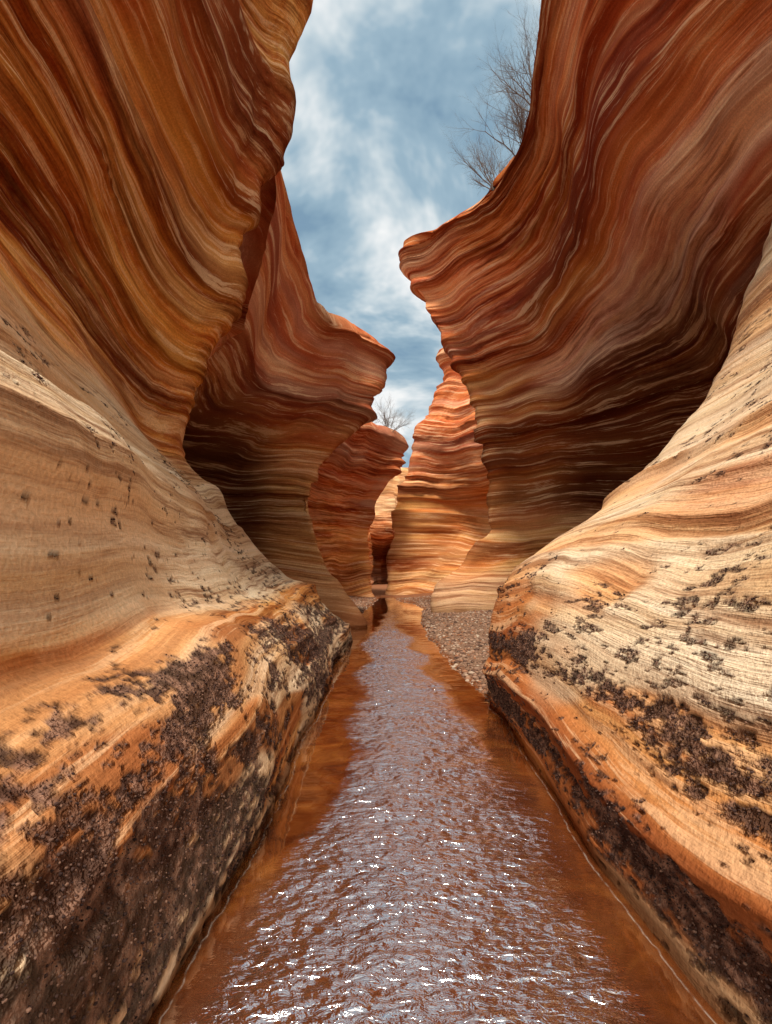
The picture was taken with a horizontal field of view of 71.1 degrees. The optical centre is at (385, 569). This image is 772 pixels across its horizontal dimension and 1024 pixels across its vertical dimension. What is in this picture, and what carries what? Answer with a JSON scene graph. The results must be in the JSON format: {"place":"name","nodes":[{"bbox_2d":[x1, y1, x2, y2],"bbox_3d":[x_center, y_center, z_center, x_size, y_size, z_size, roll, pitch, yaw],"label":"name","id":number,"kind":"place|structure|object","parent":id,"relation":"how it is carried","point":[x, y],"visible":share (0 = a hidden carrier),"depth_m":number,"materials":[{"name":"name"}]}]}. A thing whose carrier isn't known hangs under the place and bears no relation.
{"place":"outdoors","nodes":[
{"label":"outdoors","id":0,"kind":"place"},
{"bbox_2d":[281,0,540,467],"label":"sky","id":1,"kind":"structure","parent":0,"point":[367,169],"materials":[{"name":"blue"}]},
{"bbox_2d":[349,583,492,701],"bbox_3d":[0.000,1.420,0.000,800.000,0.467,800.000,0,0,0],"label":"ground","id":2,"kind":"structure","parent":0,"point":[378,590],"depth_m":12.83,"materials":[{"name":"gravel"}]},
{"bbox_2d":[0,0,352,1023],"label":"sandstone canyon wall","id":3,"kind":"structure","parent":2,"relation":"on","point":[142,148],"depth_m":4.00,"materials":[{"name":"brown stone"}]},
{"bbox_2d":[182,170,395,627],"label":"sandstone canyon wall","id":4,"kind":"structure","parent":2,"relation":"on","point":[290,387],"depth_m":13.29,"materials":[{"name":"brown stone"}]},
{"bbox_2d":[308,422,408,596],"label":"sandstone canyon wall","id":5,"kind":"structure","parent":2,"relation":"on","point":[359,469],"depth_m":26.26,"materials":[{"name":"brown stone"}]},
{"bbox_2d":[375,395,416,431],"bbox_3d":[0.431,-7.717,26.913,2.274,2.276,2.581,0,0,0],"label":"bare shrub","id":6,"kind":"object","parent":5,"relation":"on","point":[386,423],"visible":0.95,"depth_m":26.96,"materials":[{"name":"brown plant"}]},
{"bbox_2d":[368,467,407,584],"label":"sandstone canyon wall","id":7,"kind":"structure","parent":2,"relation":"on","point":[381,535],"depth_m":41.97,"materials":[{"name":"orange stone"}]},
{"bbox_2d":[385,348,490,594],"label":"sandstone canyon wall","id":8,"kind":"structure","parent":2,"relation":"on","point":[440,520],"depth_m":29.60,"materials":[{"name":"orange stone"}]},
{"bbox_2d":[398,0,771,612],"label":"sandstone canyon wall","id":9,"kind":"structure","parent":2,"relation":"on","point":[580,277],"depth_m":12.12,"materials":[{"name":"brown stone"}]},
{"bbox_2d":[443,126,517,193],"bbox_3d":[2.679,-10.728,14.101,2.775,1.878,1.926,0,0,0],"label":"bare shrub","id":10,"kind":"object","parent":9,"relation":"on","point":[485,172],"visible":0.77,"depth_m":14.02,"materials":[{"name":"brown plant"}]},
{"bbox_2d":[436,29,530,156],"bbox_3d":[3.477,-10.786,13.014,4.224,2.798,2.512,0,0,-17],"label":"bare shrub","id":11,"kind":"object","parent":9,"relation":"on","point":[521,126],"visible":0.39,"depth_m":12.57,"materials":[{"name":"brown plant"}]},
{"bbox_2d":[480,0,540,139],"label":"bare shrub","id":12,"kind":"object","parent":9,"relation":"on","point":[524,67],"visible":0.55,"depth_m":11.52,"materials":[{"name":"brown plant"}]},
{"bbox_2d":[482,224,771,1023],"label":"sandstone canyon wall","id":13,"kind":"structure","parent":2,"relation":"on","point":[680,528],"depth_m":2.84,"materials":[{"name":"beige stone"}]},
{"bbox_2d":[0,321,771,1023],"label":"lichen crust","id":14,"kind":"object","parent":13,"relation":"attached to","point":[260,803],"visible":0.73,"depth_m":2.27},
{"bbox_2d":[147,597,725,1023],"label":"stream water","id":15,"kind":"structure","parent":0,"point":[419,852],"depth_m":2.50,"materials":[{"name":"brown liquid"}]}
]}

